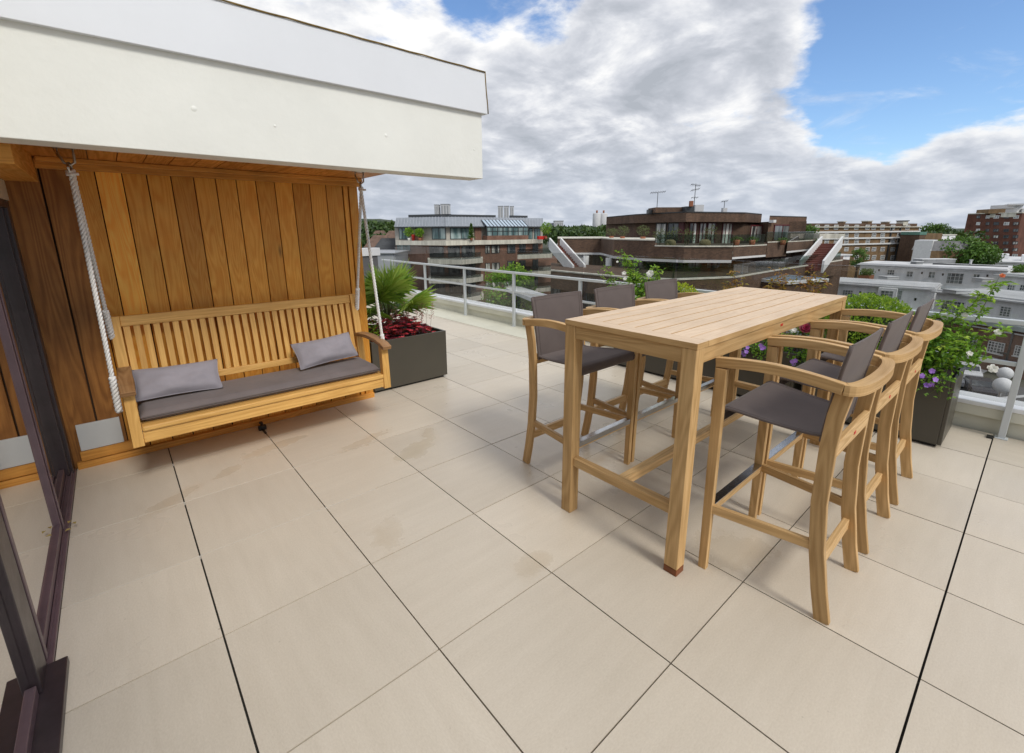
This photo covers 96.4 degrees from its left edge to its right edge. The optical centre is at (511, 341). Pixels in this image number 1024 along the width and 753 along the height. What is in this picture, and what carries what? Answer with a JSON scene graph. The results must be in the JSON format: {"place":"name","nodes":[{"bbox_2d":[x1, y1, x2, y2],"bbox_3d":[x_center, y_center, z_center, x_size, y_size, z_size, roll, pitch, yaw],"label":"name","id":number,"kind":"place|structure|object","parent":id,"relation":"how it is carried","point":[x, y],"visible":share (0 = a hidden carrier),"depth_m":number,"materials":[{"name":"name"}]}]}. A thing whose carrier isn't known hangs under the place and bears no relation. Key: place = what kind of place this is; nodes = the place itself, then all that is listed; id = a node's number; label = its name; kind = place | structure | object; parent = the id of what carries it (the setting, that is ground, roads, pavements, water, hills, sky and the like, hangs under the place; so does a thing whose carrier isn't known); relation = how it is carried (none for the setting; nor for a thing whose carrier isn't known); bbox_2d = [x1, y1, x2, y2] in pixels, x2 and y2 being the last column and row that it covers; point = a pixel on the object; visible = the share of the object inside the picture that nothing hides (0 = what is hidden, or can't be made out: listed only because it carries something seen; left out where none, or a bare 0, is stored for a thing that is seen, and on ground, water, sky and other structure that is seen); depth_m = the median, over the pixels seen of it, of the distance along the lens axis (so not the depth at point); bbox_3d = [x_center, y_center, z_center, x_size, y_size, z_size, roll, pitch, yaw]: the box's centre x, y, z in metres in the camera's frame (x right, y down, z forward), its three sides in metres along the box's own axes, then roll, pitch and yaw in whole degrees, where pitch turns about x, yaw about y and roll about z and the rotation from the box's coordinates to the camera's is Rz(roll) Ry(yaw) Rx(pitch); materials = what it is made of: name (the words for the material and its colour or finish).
{"place":"outdoors","nodes":[
{"label":"outdoors","id":0,"kind":"place"},
{"bbox_2d":[55,474,76,658],"bbox_3d":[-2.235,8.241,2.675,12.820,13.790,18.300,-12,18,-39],"label":"door frame","id":1,"kind":"structure","parent":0,"point":[64,576],"depth_m":2.35,"materials":[{"name":"brown metal"}]},
{"bbox_2d":[362,248,379,281],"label":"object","id":2,"kind":"object","parent":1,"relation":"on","point":[366,259],"visible":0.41,"depth_m":11.18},
{"bbox_2d":[403,289,1023,440],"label":"parapet","id":3,"kind":"structure","parent":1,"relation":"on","point":[979,412],"depth_m":6.95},
{"bbox_2d":[0,0,488,752],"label":"penthouse building","id":4,"kind":"structure","parent":0,"point":[226,152],"depth_m":2.68,"materials":[{"name":"beige paint"}]},
{"bbox_2d":[0,198,76,752],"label":"sliding door","id":5,"kind":"structure","parent":4,"relation":"in","point":[38,472],"depth_m":1.90,"materials":[{"name":"black metal"}]},
{"bbox_2d":[52,147,390,447],"bbox_3d":[-1.802,-0.355,3.206,1.728,1.661,0.648,-12,18,-39],"label":"swing bench","id":6,"kind":"object","parent":4,"relation":"hanging from","point":[164,427],"visible":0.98,"depth_m":3.26,"materials":[{"name":"wood"}]},
{"bbox_2d":[137,357,379,420],"bbox_3d":[-1.766,0.306,3.352,1.519,0.070,0.402,-12,18,-39],"label":"seat cushion","id":7,"kind":"object","parent":6,"relation":"on","point":[247,388],"visible":0.94,"depth_m":3.21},
{"bbox_2d":[132,359,222,401],"bbox_3d":[-2.213,0.252,3.039,0.475,0.230,0.131,-9,-26,-37],"label":"scatter cushion","id":8,"kind":"object","parent":7,"relation":"on","point":[151,383],"visible":0.97,"depth_m":2.99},
{"bbox_2d":[290,332,357,369],"bbox_3d":[-1.501,0.070,3.689,0.480,0.226,0.130,-17,-15,-42],"label":"scatter cushion","id":9,"kind":"object","parent":7,"relation":"on","point":[321,351],"visible":1,"depth_m":3.63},
{"bbox_2d":[364,235,388,247],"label":"house","id":10,"kind":"structure","parent":0,"point":[374,240],"depth_m":96.98,"materials":[{"name":"brick"}]},
{"bbox_2d":[361,219,394,221],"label":"hill","id":11,"kind":"structure","parent":0,"point":[379,220],"depth_m":729.03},
{"bbox_2d":[361,231,385,247],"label":"distant woods","id":12,"kind":"object","parent":11,"relation":"on","point":[363,240],"visible":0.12,"depth_m":147.40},
{"bbox_2d":[361,223,394,233],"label":"distant woods","id":13,"kind":"object","parent":11,"relation":"on","point":[378,227],"visible":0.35,"depth_m":255.15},
{"bbox_2d":[361,220,394,225],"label":"distant woods","id":14,"kind":"object","parent":11,"relation":"on","point":[373,222],"visible":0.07,"depth_m":436.18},
{"bbox_2d":[378,250,408,281],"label":"flat building","id":15,"kind":"structure","parent":0,"point":[400,255],"depth_m":70.54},
{"bbox_2d":[440,204,450,213],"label":"tower block","id":16,"kind":"structure","parent":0,"point":[445,208],"depth_m":515.10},
{"bbox_2d":[55,303,1023,752],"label":"terrace floor","id":17,"kind":"structure","parent":0,"point":[457,579],"depth_m":1.96,"materials":[{"name":"tile"}]},
{"bbox_2d":[67,429,373,606],"bbox_3d":[-1.741,0.909,2.798,1.370,0.018,1.205,-12,18,-39],"label":"floor grout","id":18,"kind":"object","parent":17,"relation":"on","point":[216,549],"visible":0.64,"depth_m":2.44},
{"bbox_2d":[258,421,266,433],"bbox_3d":[-1.967,0.672,3.611,0.055,0.060,0.173,-12,18,-39],"label":"drain fitting","id":19,"kind":"object","parent":17,"relation":"on","point":[262,427],"visible":1,"depth_m":3.61,"materials":[{"name":"black plastic"}]},
{"bbox_2d":[369,321,446,391],"bbox_3d":[-1.276,0.124,4.912,0.825,0.508,0.825,-12,18,-39],"label":"planter","id":20,"kind":"object","parent":17,"relation":"on","point":[418,358],"visible":0.4,"depth_m":4.64,"materials":[{"name":"grey metal"}]},
{"bbox_2d":[367,318,384,335],"bbox_3d":[-1.399,-0.117,4.519,0.202,0.226,0.460,-12,18,-39],"label":"green perennial","id":21,"kind":"object","parent":20,"relation":"in","point":[374,327],"visible":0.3,"depth_m":4.45,"materials":[{"name":"green plant"}]},
{"bbox_2d":[364,260,436,326],"bbox_3d":[-1.333,-0.500,4.844,1.255,0.813,1.160,-12,18,-39],"label":"palm","id":22,"kind":"object","parent":20,"relation":"in","point":[395,286],"visible":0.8,"depth_m":4.66,"materials":[{"name":"green plant"}]},
{"bbox_2d":[368,300,435,341],"bbox_3d":[-1.222,-0.243,4.771,0.769,0.349,0.663,-12,18,-39],"label":"heuchera","id":23,"kind":"object","parent":20,"relation":"in","point":[394,328],"visible":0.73,"depth_m":4.71,"materials":[{"name":"red plant"}]},
{"bbox_2d":[522,291,638,464],"bbox_3d":[0.412,0.277,2.933,0.580,1.136,0.525,-12,18,-40],"label":"bar chair","id":24,"kind":"object","parent":17,"relation":"on","point":[551,314],"visible":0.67,"depth_m":2.90,"materials":[{"name":"brown wood"}]},
{"bbox_2d":[168,437,993,752],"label":"floor gap","id":25,"kind":"object","parent":17,"relation":"in","point":[910,703],"depth_m":1.82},
{"bbox_2d":[581,284,680,461],"bbox_3d":[0.866,0.181,3.317,0.580,1.136,0.525,-12,18,-39],"label":"bar chair","id":26,"kind":"object","parent":17,"relation":"on","point":[616,297],"visible":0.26,"depth_m":3.33,"materials":[{"name":"brown wood"}]},
{"bbox_2d":[618,355,677,379],"bbox_3d":[1.664,0.064,5.116,0.510,0.500,0.910,-12,18,-39],"label":"planter","id":27,"kind":"object","parent":17,"relation":"on","point":[655,365],"visible":0.01,"depth_m":4.91,"materials":[{"name":"grey metal"}]},
{"bbox_2d":[597,257,620,286],"bbox_3d":[1.274,-0.615,5.428,0.231,0.742,0.682,-12,18,-39],"label":"rose sapling","id":28,"kind":"object","parent":27,"relation":"in","point":[611,278],"visible":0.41,"depth_m":5.53,"materials":[{"name":"green plant"}]},
{"bbox_2d":[614,249,665,299],"bbox_3d":[1.472,-0.592,5.136,0.474,0.854,0.780,-23,27,-58],"label":"rose bush","id":29,"kind":"object","parent":27,"relation":"in","point":[639,291],"visible":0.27,"depth_m":5.19,"materials":[{"name":"green plant"}]},
{"bbox_2d":[644,281,698,296],"bbox_3d":[1.718,-0.387,4.914,0.560,0.536,0.693,-12,18,-39],"label":"golden bush","id":30,"kind":"object","parent":27,"relation":"on","point":[686,288],"visible":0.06,"depth_m":4.78,"materials":[{"name":"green plant"}]},
{"bbox_2d":[636,278,722,415],"bbox_3d":[1.327,0.086,3.705,0.580,1.136,0.525,-12,18,-39],"label":"bar chair","id":31,"kind":"object","parent":17,"relation":"on","point":[665,289],"visible":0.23,"depth_m":3.74,"materials":[{"name":"brown wood"}]},
{"bbox_2d":[381,246,1023,440],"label":"railing","id":32,"kind":"object","parent":17,"relation":"on","point":[1012,395],"visible":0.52,"depth_m":4.95,"materials":[{"name":"grey metal"}]},
{"bbox_2d":[561,287,846,576],"bbox_3d":[1.271,0.316,2.839,2.027,1.085,0.709,-12,18,-39],"label":"bar table","id":33,"kind":"object","parent":17,"relation":"on","point":[692,334],"visible":0.94,"depth_m":2.29,"materials":[{"name":"brown wood"}]},
{"bbox_2d":[701,339,805,395],"bbox_3d":[2.299,0.234,4.403,0.510,0.500,0.910,-12,18,-39],"label":"planter","id":34,"kind":"object","parent":17,"relation":"on","point":[751,377],"visible":0.11,"depth_m":4.16,"materials":[{"name":"grey metal"}]},
{"bbox_2d":[723,269,748,289],"bbox_3d":[2.117,-0.357,4.449,0.208,0.691,0.222,-5,15,-21],"label":"bronze sapling","id":35,"kind":"object","parent":34,"relation":"in","point":[735,280],"visible":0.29,"depth_m":4.40,"materials":[{"name":"brown plant"}]},
{"bbox_2d":[741,343,767,359],"bbox_3d":[2.067,0.039,4.239,0.204,0.206,0.633,-12,18,-39],"label":"petunia","id":36,"kind":"object","parent":34,"relation":"in","point":[760,346],"visible":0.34,"depth_m":4.07,"materials":[{"name":"green plant"}]},
{"bbox_2d":[762,267,791,343],"bbox_3d":[2.399,-0.310,4.159,0.250,0.733,0.279,-12,18,-39],"label":"bronze sapling","id":37,"kind":"object","parent":34,"relation":"in","point":[779,280],"visible":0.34,"depth_m":4.11,"materials":[{"name":"brown plant"}]},
{"bbox_2d":[763,323,810,354],"bbox_3d":[2.439,-0.030,3.985,0.305,0.324,0.498,-12,18,-39],"label":"crimson flower","id":38,"kind":"object","parent":34,"relation":"in","point":[805,328],"visible":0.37,"depth_m":3.86,"materials":[{"name":"red plant"}]},
{"bbox_2d":[788,351,806,366],"bbox_3d":[2.496,0.165,3.761,0.186,0.208,0.430,-12,18,-39],"label":"petunia","id":39,"kind":"object","parent":34,"relation":"in","point":[793,359],"visible":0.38,"depth_m":3.84,"materials":[{"name":"green plant"}]},
{"bbox_2d":[789,264,831,350],"bbox_3d":[2.549,-0.285,3.969,0.220,0.773,0.342,-12,18,-39],"label":"bronze sapling","id":40,"kind":"object","parent":34,"relation":"in","point":[811,283],"visible":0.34,"depth_m":3.91,"materials":[{"name":"brown plant"}]},
{"bbox_2d":[698,327,894,624],"bbox_3d":[1.242,0.496,2.010,0.580,1.136,0.525,-12,18,-40],"label":"bar chair","id":41,"kind":"object","parent":17,"relation":"on","point":[855,385],"visible":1,"depth_m":1.93,"materials":[{"name":"brown wood"}]},
{"bbox_2d":[757,310,923,553],"bbox_3d":[1.706,0.399,2.402,0.580,1.136,0.525,-12,18,-39],"label":"bar chair","id":42,"kind":"object","parent":17,"relation":"on","point":[899,346],"visible":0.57,"depth_m":2.38,"materials":[{"name":"brown wood"}]},
{"bbox_2d":[800,298,942,504],"bbox_3d":[2.172,0.303,2.791,0.580,1.136,0.525,-12,18,-40],"label":"bar chair","id":43,"kind":"object","parent":17,"relation":"on","point":[929,330],"visible":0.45,"depth_m":2.72,"materials":[{"name":"brown wood"}]},
{"bbox_2d":[801,351,964,445],"bbox_3d":[2.933,0.404,3.689,0.510,0.500,0.910,-12,18,-39],"label":"planter","id":44,"kind":"object","parent":17,"relation":"on","point":[932,418],"visible":0.2,"depth_m":3.27,"materials":[{"name":"grey metal"}]},
{"bbox_2d":[819,292,914,349],"bbox_3d":[2.814,-0.105,3.649,0.603,0.572,0.706,-12,18,-39],"label":"box ball","id":45,"kind":"object","parent":44,"relation":"in","point":[887,304],"visible":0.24,"depth_m":3.51,"materials":[{"name":"green plant"}]},
{"bbox_2d":[916,368,956,399],"bbox_3d":[2.937,0.269,3.267,0.186,0.214,0.380,-12,18,-39],"label":"petunia","id":46,"kind":"object","parent":44,"relation":"on","point":[935,379],"visible":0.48,"depth_m":3.19,"materials":[{"name":"green plant"}]},
{"bbox_2d":[899,273,1019,376],"bbox_3d":[3.110,-0.123,3.330,0.517,0.770,0.726,-23,26,-58],"label":"rose bush","id":47,"kind":"object","parent":44,"relation":"in","point":[951,342],"visible":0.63,"depth_m":3.21,"materials":[{"name":"green plant"}]},
{"bbox_2d":[543,224,605,244],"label":"distant woods","id":48,"kind":"object","parent":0,"point":[557,231],"visible":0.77,"depth_m":154.22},
{"bbox_2d":[219,0,1023,229],"label":"sky","id":49,"kind":"structure","parent":0,"point":[822,111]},
{"bbox_2d":[543,240,1023,386],"bbox_3d":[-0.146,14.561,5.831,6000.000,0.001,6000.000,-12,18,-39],"label":"ground","id":50,"kind":"structure","parent":0,"point":[991,375],"depth_m":50.06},
{"bbox_2d":[374,238,395,249],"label":"house","id":51,"kind":"structure","parent":50,"relation":"on","point":[386,244],"depth_m":89.48,"materials":[{"name":"concrete"}]},
{"bbox_2d":[394,214,556,304],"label":"apartment building","id":52,"kind":"structure","parent":50,"relation":"on","point":[445,240],"depth_m":79.69,"materials":[{"name":"red brick"}]},
{"bbox_2d":[397,245,410,250],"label":"window","id":53,"kind":"structure","parent":52,"relation":"in","point":[399,247],"depth_m":79.51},
{"bbox_2d":[403,227,413,240],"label":"potted shrub","id":54,"kind":"object","parent":52,"relation":"on","point":[410,230],"visible":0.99,"depth_m":78.03,"materials":[{"name":"green plant"}]},
{"bbox_2d":[414,228,423,240],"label":"potted shrub","id":55,"kind":"object","parent":52,"relation":"on","point":[418,230],"visible":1,"depth_m":77.05,"materials":[{"name":"green plant"}]},
{"bbox_2d":[467,223,475,239],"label":"potted shrub","id":56,"kind":"object","parent":52,"relation":"on","point":[471,237],"visible":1,"depth_m":77.06,"materials":[{"name":"green plant"}]},
{"bbox_2d":[491,245,499,252],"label":"window","id":57,"kind":"structure","parent":52,"relation":"in","point":[494,248],"depth_m":81.54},
{"bbox_2d":[507,244,514,252],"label":"window","id":58,"kind":"structure","parent":52,"relation":"in","point":[510,247],"depth_m":83.35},
{"bbox_2d":[519,244,525,252],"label":"window","id":59,"kind":"structure","parent":52,"relation":"in","point":[522,247],"depth_m":84.73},
{"bbox_2d":[540,222,552,238],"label":"potted shrub","id":60,"kind":"object","parent":52,"relation":"on","point":[543,225],"visible":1,"depth_m":83.33,"materials":[{"name":"green plant"}]},
{"bbox_2d":[480,261,543,310],"bbox_3d":[0.267,-5.082,62.185,9.151,11.702,7.405,-12,18,-39],"label":"street tree","id":61,"kind":"object","parent":50,"relation":"on","point":[525,281],"visible":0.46,"depth_m":60.58,"materials":[{"name":"green plant"}]},
{"bbox_2d":[592,210,600,226],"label":"cylindrical tower","id":62,"kind":"structure","parent":50,"relation":"on","point":[596,219],"depth_m":257.95,"materials":[{"name":"concrete"}]},
{"bbox_2d":[600,210,607,225],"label":"cylindrical tower","id":63,"kind":"structure","parent":50,"relation":"on","point":[604,215],"depth_m":259.57,"materials":[{"name":"concrete"}]},
{"bbox_2d":[505,201,849,334],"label":"brick apartment building","id":64,"kind":"structure","parent":50,"relation":"on","point":[698,269],"depth_m":47.15,"materials":[{"name":"brick"}]},
{"bbox_2d":[617,225,629,237],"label":"potted olive","id":65,"kind":"object","parent":64,"relation":"on","point":[622,232],"visible":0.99,"depth_m":47.26,"materials":[{"name":"plant"}]},
{"bbox_2d":[637,225,649,238],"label":"potted olive","id":66,"kind":"object","parent":64,"relation":"on","point":[641,230],"visible":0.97,"depth_m":44.76,"materials":[{"name":"plant"}]},
{"bbox_2d":[653,229,667,244],"bbox_3d":[13.467,-9.234,41.547,1.350,2.137,1.292,-1,14,-1],"label":"potted olive","id":67,"kind":"object","parent":64,"relation":"on","point":[658,233],"visible":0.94,"depth_m":41.44,"materials":[{"name":"plant"}]},
{"bbox_2d":[667,227,681,240],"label":"potted olive","id":68,"kind":"object","parent":64,"relation":"on","point":[672,235],"visible":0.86,"depth_m":41.28,"materials":[{"name":"plant"}]},
{"bbox_2d":[681,228,694,245],"bbox_3d":[15.950,-9.227,41.499,1.352,2.122,1.316,4,14,18],"label":"potted olive","id":69,"kind":"object","parent":64,"relation":"on","point":[686,237],"visible":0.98,"depth_m":41.42,"materials":[{"name":"plant"}]},
{"bbox_2d":[699,239,710,245],"bbox_3d":[16.945,-8.553,40.231,1.000,0.800,1.000,-12,18,-39],"label":"wicker pot","id":70,"kind":"object","parent":64,"relation":"on","point":[704,242],"visible":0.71,"depth_m":39.86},
{"bbox_2d":[703,225,717,239],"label":"potted olive","id":71,"kind":"object","parent":64,"relation":"on","point":[709,237],"visible":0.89,"depth_m":41.35,"materials":[{"name":"plant"}]},
{"bbox_2d":[730,236,743,244],"bbox_3d":[19.869,-8.954,40.550,1.109,0.800,1.098,-5,14,-20],"label":"balcony shrub","id":72,"kind":"object","parent":64,"relation":"on","point":[736,241],"visible":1,"depth_m":40.45,"materials":[{"name":"green plant"}]},
{"bbox_2d":[761,274,828,335],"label":"roof","id":73,"kind":"structure","parent":50,"relation":"on","point":[789,287],"depth_m":37.30,"materials":[{"name":"grey brick"}]},
{"bbox_2d":[804,224,819,241],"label":"distant tree","id":74,"kind":"object","parent":50,"relation":"on","point":[810,229],"visible":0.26,"depth_m":68.70,"materials":[{"name":"green plant"}]},
{"bbox_2d":[849,247,868,277],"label":"courtyard tree","id":75,"kind":"object","parent":50,"relation":"on","point":[859,260],"visible":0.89,"depth_m":91.77,"materials":[{"name":"green plant"}]},
{"bbox_2d":[896,232,967,261],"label":"gabled house","id":76,"kind":"structure","parent":50,"relation":"on","point":[911,245],"depth_m":100.19,"materials":[{"name":"brown brick"}]},
{"bbox_2d":[919,222,947,231],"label":"distant tree","id":77,"kind":"object","parent":50,"relation":"on","point":[932,227],"visible":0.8,"depth_m":227.39,"materials":[{"name":"green plant"}]},
{"bbox_2d":[938,234,1005,264],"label":"round tree","id":78,"kind":"object","parent":50,"relation":"on","point":[976,251],"visible":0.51,"depth_m":96.06,"materials":[{"name":"green plant"}]},
{"bbox_2d":[928,288,1023,379],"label":"white penthouse block","id":79,"kind":"structure","parent":50,"relation":"on","point":[1008,304],"depth_m":50.87,"materials":[{"name":"paint"}]},
{"bbox_2d":[940,299,965,313],"bbox_3d":[53.137,-4.100,55.250,0.090,1.611,2.572,-2,14,-8],"label":"window","id":80,"kind":"structure","parent":79,"relation":"in","point":[957,303],"depth_m":55.25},
{"bbox_2d":[942,289,972,293],"bbox_3d":[53.073,-5.979,54.652,1.920,0.430,1.920,0,14,0],"label":"roof hatch","id":81,"kind":"object","parent":79,"relation":"on","point":[957,291],"visible":0.96,"depth_m":53.86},
{"bbox_2d":[986,340,1005,355],"bbox_3d":[53.337,0.724,50.513,0.150,1.383,1.720,-2,14,-8],"label":"window","id":82,"kind":"structure","parent":79,"relation":"in","point":[993,347],"depth_m":50.52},
{"bbox_2d":[997,306,1011,318],"bbox_3d":[53.859,-3.220,50.028,0.150,1.235,1.214,-2,14,-8],"label":"window","id":83,"kind":"structure","parent":79,"relation":"in","point":[1005,311],"depth_m":50.00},
{"bbox_2d":[1011,345,1020,356],"bbox_3d":[53.649,1.103,48.350,0.150,1.240,1.198,-2,14,-8],"label":"window","id":84,"kind":"structure","parent":79,"relation":"in","point":[1017,349],"depth_m":48.62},
{"bbox_2d":[806,220,921,277],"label":"mansion block","id":85,"kind":"structure","parent":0,"point":[880,241],"depth_m":111.16,"materials":[{"name":"yellow brick"}]},
{"bbox_2d":[837,277,942,323],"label":"white penthouse block","id":86,"kind":"structure","parent":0,"point":[914,295],"depth_m":62.85,"materials":[{"name":"paint"}]},
{"bbox_2d":[858,268,875,278],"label":"roof hedge","id":87,"kind":"object","parent":86,"relation":"on","point":[868,275],"visible":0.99,"depth_m":79.54,"materials":[{"name":"green plant"}]},
{"bbox_2d":[880,290,893,298],"bbox_3d":[51.003,-6.330,62.333,0.090,1.200,1.400,-13,18,-42],"label":"window","id":88,"kind":"structure","parent":86,"relation":"in","point":[883,292],"depth_m":62.27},
{"bbox_2d":[878,276,898,279],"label":"roof hatch","id":89,"kind":"object","parent":86,"relation":"on","point":[889,277],"visible":1,"depth_m":70.68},
{"bbox_2d":[857,261,1012,288],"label":"white penthouse block","id":90,"kind":"structure","parent":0,"point":[949,276],"depth_m":76.05,"materials":[{"name":"paint"}]},
{"bbox_2d":[912,258,955,263],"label":"roof hatch","id":91,"kind":"object","parent":90,"relation":"on","point":[938,260],"visible":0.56,"depth_m":81.90,"materials":[{"name":"white concrete"}]},
{"bbox_2d":[944,273,964,284],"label":"window","id":92,"kind":"structure","parent":90,"relation":"in","point":[952,278],"depth_m":74.52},
{"bbox_2d":[933,263,1007,266],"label":"roof strip","id":93,"kind":"object","parent":90,"relation":"on","point":[968,265],"visible":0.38,"depth_m":76.82,"materials":[{"name":"fabric"}]},
{"bbox_2d":[926,228,989,240],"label":"distant woods","id":94,"kind":"object","parent":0,"point":[963,233],"visible":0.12,"depth_m":198.89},
{"bbox_2d":[960,380,1023,401],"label":"road","id":95,"kind":"structure","parent":0,"point":[1020,390],"depth_m":44.25,"materials":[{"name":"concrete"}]},
{"bbox_2d":[955,361,982,376],"bbox_3d":[48.883,3.079,49.246,1.780,1.450,4.300,8,16,32],"label":"parked car","id":96,"kind":"object","parent":95,"relation":"on","point":[976,371],"visible":0.38,"depth_m":47.96,"materials":[{"name":"paint"}]},
{"bbox_2d":[963,375,997,396],"bbox_3d":[45.099,4.302,44.262,1.780,1.450,4.300,8,16,32],"label":"parked car","id":97,"kind":"object","parent":95,"relation":"on","point":[979,385],"visible":0.63,"depth_m":43.36,"materials":[{"name":"paint"}]},
{"bbox_2d":[992,378,1011,396],"bbox_3d":[40.326,4.749,37.898,1.240,3.620,1.221,-12,18,-39],"label":"white globe","id":98,"kind":"object","parent":95,"relation":"on","point":[1001,385],"visible":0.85,"depth_m":37.34,"materials":[{"name":"metal"}]},
{"bbox_2d":[996,367,1013,396],"bbox_3d":[43.819,4.025,40.968,1.100,3.550,1.083,-12,18,-39],"label":"white globe","id":99,"kind":"object","parent":95,"relation":"on","point":[1005,372],"visible":0.66,"depth_m":40.38,"materials":[{"name":"metal"}]},
{"bbox_2d":[964,203,1023,256],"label":"brick tower","id":100,"kind":"structure","parent":0,"point":[1002,226],"depth_m":205.93,"materials":[{"name":"brick"}]},
{"bbox_2d":[993,273,1023,291],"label":"white penthouse block","id":101,"kind":"structure","parent":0,"point":[1017,278],"depth_m":62.27,"materials":[{"name":"paint"}]},
{"bbox_2d":[971,277,994,281],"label":"roof hatch","id":102,"kind":"object","parent":101,"relation":"on","point":[980,279],"visible":1,"depth_m":66.78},
{"bbox_2d":[1010,264,1023,272],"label":"roof hedge","id":103,"kind":"object","parent":101,"relation":"on","point":[1020,267],"visible":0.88,"depth_m":65.64,"materials":[{"name":"green plant"}]},
{"bbox_2d":[993,253,1023,269],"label":"pale roofs building","id":104,"kind":"structure","parent":0,"point":[1007,260],"depth_m":107.45,"materials":[{"name":"concrete"}]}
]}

